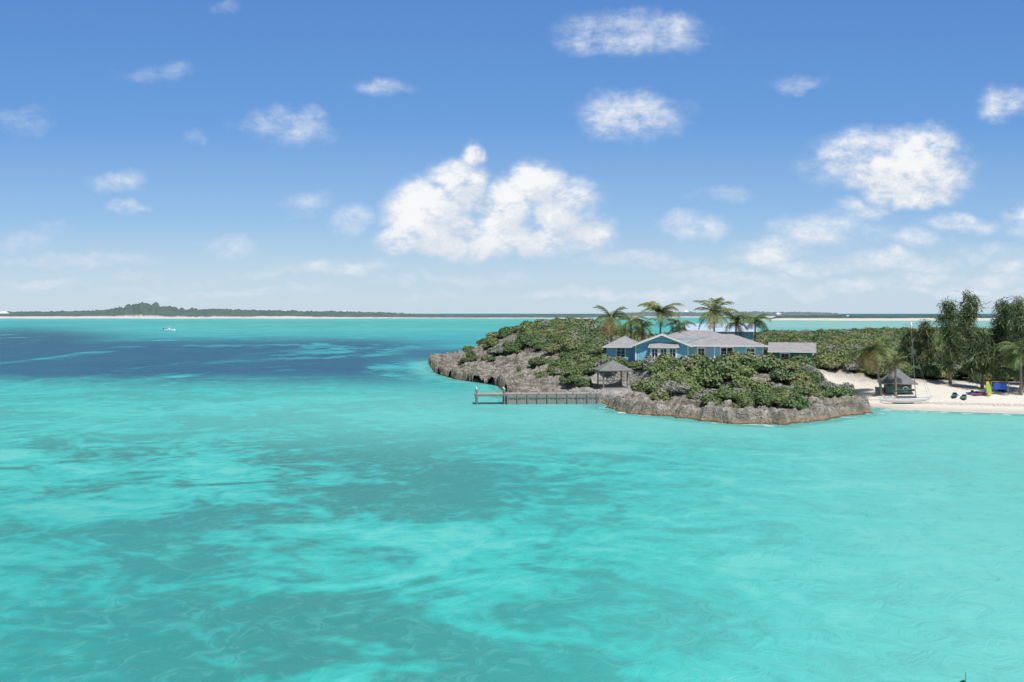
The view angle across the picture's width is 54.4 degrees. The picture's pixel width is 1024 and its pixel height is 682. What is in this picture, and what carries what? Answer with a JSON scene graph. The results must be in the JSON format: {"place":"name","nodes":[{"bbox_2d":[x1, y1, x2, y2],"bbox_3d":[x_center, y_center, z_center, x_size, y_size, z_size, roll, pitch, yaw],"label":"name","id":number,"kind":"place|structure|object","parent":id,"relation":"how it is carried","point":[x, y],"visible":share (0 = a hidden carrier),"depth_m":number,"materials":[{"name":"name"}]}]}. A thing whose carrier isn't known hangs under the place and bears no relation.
{"place":"outdoors","nodes":[
{"label":"outdoors","id":0,"kind":"place"},
{"bbox_2d":[0,302,638,318],"bbox_3d":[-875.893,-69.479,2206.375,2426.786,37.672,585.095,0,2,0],"label":"island","id":1,"kind":"structure","parent":0,"point":[155,310],"depth_m":2068.77,"materials":[{"name":"green plant"}]},
{"bbox_2d":[0,314,1023,681],"bbox_3d":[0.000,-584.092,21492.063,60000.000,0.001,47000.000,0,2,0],"label":"sea water","id":2,"kind":"structure","parent":0,"point":[248,500],"depth_m":45.89,"materials":[{"name":"teal liquid"}]},
{"bbox_2d":[763,314,1014,320],"bbox_3d":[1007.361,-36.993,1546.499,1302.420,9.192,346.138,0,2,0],"label":"sandbar","id":3,"kind":"structure","parent":2,"relation":"on","point":[869,317],"depth_m":1538.13,"materials":[{"name":"beige sand"}]},
{"bbox_2d":[0,0,1023,313],"label":"sky","id":4,"kind":"structure","parent":0,"point":[393,156],"materials":[{"name":"blue"}]},
{"bbox_2d":[377,357,1023,438],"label":"shallow water","id":5,"kind":"structure","parent":0,"point":[447,392],"depth_m":94.80,"materials":[{"name":"teal liquid"}]},
{"bbox_2d":[429,334,1023,413],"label":"island terrain","id":6,"kind":"structure","parent":0,"point":[940,391],"depth_m":111.24,"materials":[{"name":"beige sand"}]},
{"bbox_2d":[474,387,600,404],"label":"dock","id":7,"kind":"object","parent":6,"relation":"on","point":[554,397],"visible":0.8,"depth_m":109.73,"materials":[{"name":"grey wood"}]},
{"bbox_2d":[593,305,628,342],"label":"palm tree","id":8,"kind":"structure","parent":6,"relation":"on","point":[610,319],"depth_m":137.26,"materials":[{"name":"green plant"}]},
{"bbox_2d":[592,358,632,389],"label":"gazebo","id":9,"kind":"object","parent":6,"relation":"on","point":[612,365],"visible":0.99,"depth_m":113.21,"materials":[{"name":"grey wood"}]},
{"bbox_2d":[618,311,648,338],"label":"palm tree","id":10,"kind":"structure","parent":6,"relation":"on","point":[633,321],"depth_m":140.88,"materials":[{"name":"green plant"}]},
{"bbox_2d":[632,318,655,339],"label":"palm tree","id":11,"kind":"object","parent":6,"relation":"on","point":[645,326],"depth_m":144.73,"materials":[{"name":"green plant"}]},
{"bbox_2d":[638,301,684,333],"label":"palm tree","id":12,"kind":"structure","parent":6,"relation":"on","point":[657,308],"depth_m":135.35,"materials":[{"name":"green plant"}]},
{"bbox_2d":[428,333,902,424],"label":"shore rocks","id":13,"kind":"object","parent":6,"relation":"on","point":[502,369],"visible":0.52,"depth_m":110.34,"materials":[{"name":"grey stone"}]},
{"bbox_2d":[665,318,695,333],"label":"palm tree","id":14,"kind":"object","parent":6,"relation":"on","point":[678,323],"depth_m":133.63,"materials":[{"name":"green plant"}]},
{"bbox_2d":[602,330,768,370],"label":"house","id":15,"kind":"structure","parent":6,"relation":"on","point":[707,343],"depth_m":120.82,"materials":[{"name":"blue paint"}]},
{"bbox_2d":[692,297,740,333],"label":"palm tree","id":16,"kind":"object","parent":6,"relation":"on","point":[714,307],"depth_m":136.54,"materials":[{"name":"green plant"}]},
{"bbox_2d":[684,324,756,340],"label":"back building","id":17,"kind":"structure","parent":6,"relation":"on","point":[747,335],"depth_m":175.04,"materials":[{"name":"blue paint"}]},
{"bbox_2d":[721,312,751,336],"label":"palm tree","id":18,"kind":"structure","parent":6,"relation":"on","point":[736,322],"depth_m":149.58,"materials":[{"name":"green plant"}]},
{"bbox_2d":[457,317,1019,409],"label":"scrub vegetation","id":19,"kind":"object","parent":6,"relation":"on","point":[582,342],"visible":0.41,"depth_m":120.81,"materials":[{"name":"green plant"}]},
{"bbox_2d":[735,313,770,341],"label":"palm tree","id":20,"kind":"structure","parent":6,"relation":"on","point":[755,321],"depth_m":146.76,"materials":[{"name":"green plant"}]},
{"bbox_2d":[768,342,815,359],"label":"outbuilding","id":21,"kind":"structure","parent":6,"relation":"on","point":[782,350],"depth_m":120.16,"materials":[{"name":"grey paint"}]},
{"bbox_2d":[847,336,898,395],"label":"beach palm","id":22,"kind":"object","parent":6,"relation":"on","point":[870,352],"visible":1,"depth_m":112.12,"materials":[{"name":"green plant"}]},
{"bbox_2d":[876,354,909,396],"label":"beach palm","id":23,"kind":"object","parent":6,"relation":"on","point":[895,362],"visible":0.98,"depth_m":111.92,"materials":[{"name":"green plant"}]},
{"bbox_2d":[877,369,917,393],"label":"beach hut","id":24,"kind":"object","parent":6,"relation":"on","point":[903,381],"visible":0.8,"depth_m":112.96,"materials":[{"name":"grey wood"}]},
{"bbox_2d":[879,322,932,403],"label":"beach catamaran","id":25,"kind":"object","parent":6,"relation":"on","point":[905,399],"visible":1,"depth_m":108.26,"materials":[{"name":"white plastic"}]},
{"bbox_2d":[894,324,929,365],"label":"casuarina tree","id":26,"kind":"object","parent":6,"relation":"on","point":[907,340],"visible":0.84,"depth_m":127.84,"materials":[{"name":"green plant"}]},
{"bbox_2d":[913,319,942,365],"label":"casuarina tree","id":27,"kind":"object","parent":6,"relation":"on","point":[927,334],"visible":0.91,"depth_m":126.83,"materials":[{"name":"green plant"}]},
{"bbox_2d":[933,297,968,384],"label":"casuarina tree","id":28,"kind":"object","parent":6,"relation":"on","point":[947,357],"visible":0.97,"depth_m":117.86,"materials":[{"name":"green plant"}]},
{"bbox_2d":[941,301,976,361],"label":"casuarina tree","id":29,"kind":"object","parent":6,"relation":"on","point":[960,319],"visible":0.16,"depth_m":130.79,"materials":[{"name":"green plant"}]},
{"bbox_2d":[958,288,990,380],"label":"casuarina tree","id":30,"kind":"object","parent":6,"relation":"on","point":[969,317],"visible":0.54,"depth_m":120.96,"materials":[{"name":"green plant"}]},
{"bbox_2d":[971,391,987,395],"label":"kayak","id":31,"kind":"object","parent":6,"relation":"on","point":[979,393],"visible":0.93,"depth_m":109.70,"materials":[{"name":"plastic"}]},
{"bbox_2d":[960,326,1003,388],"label":"casuarina tree","id":32,"kind":"object","parent":6,"relation":"on","point":[980,360],"visible":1,"depth_m":114.34,"materials":[{"name":"green plant"}]},
{"bbox_2d":[986,381,990,396],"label":"yellow paddle board","id":33,"kind":"object","parent":6,"relation":"on","point":[988,388],"visible":1,"depth_m":109.32,"materials":[{"name":"yellow plastic"}]},
{"bbox_2d":[983,360,1008,382],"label":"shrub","id":34,"kind":"object","parent":6,"relation":"on","point":[997,374],"visible":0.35,"depth_m":117.30,"materials":[{"name":"green plant"}]},
{"bbox_2d":[991,381,1008,394],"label":"board rack","id":35,"kind":"object","parent":6,"relation":"on","point":[1002,386],"visible":0.96,"depth_m":110.31,"materials":[{"name":"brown wood"}]},
{"bbox_2d":[986,297,1014,346],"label":"casuarina tree","id":36,"kind":"object","parent":6,"relation":"on","point":[997,305],"visible":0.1,"depth_m":132.66,"materials":[{"name":"green plant"}]},
{"bbox_2d":[985,297,1016,383],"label":"casuarina tree","id":37,"kind":"object","parent":6,"relation":"on","point":[999,333],"visible":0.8,"depth_m":117.01,"materials":[{"name":"green plant"}]},
{"bbox_2d":[995,339,1023,394],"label":"palm","id":38,"kind":"object","parent":6,"relation":"on","point":[1017,349],"visible":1,"depth_m":110.30,"materials":[{"name":"green plant"}]},
{"bbox_2d":[1000,295,1023,381],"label":"casuarina tree","id":39,"kind":"object","parent":6,"relation":"on","point":[1019,303],"visible":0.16,"depth_m":121.34,"materials":[{"name":"green plant"}]},
{"bbox_2d":[1002,311,1023,389],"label":"casuarina tree","id":40,"kind":"object","parent":6,"relation":"on","point":[1018,336],"visible":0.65,"depth_m":113.54,"materials":[{"name":"green plant"}]},
{"bbox_2d":[622,311,839,316],"bbox_3d":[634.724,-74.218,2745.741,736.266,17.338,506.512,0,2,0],"label":"island","id":41,"kind":"structure","parent":0,"point":[693,314],"depth_m":2649.91,"materials":[{"name":"green plant"}]}
]}

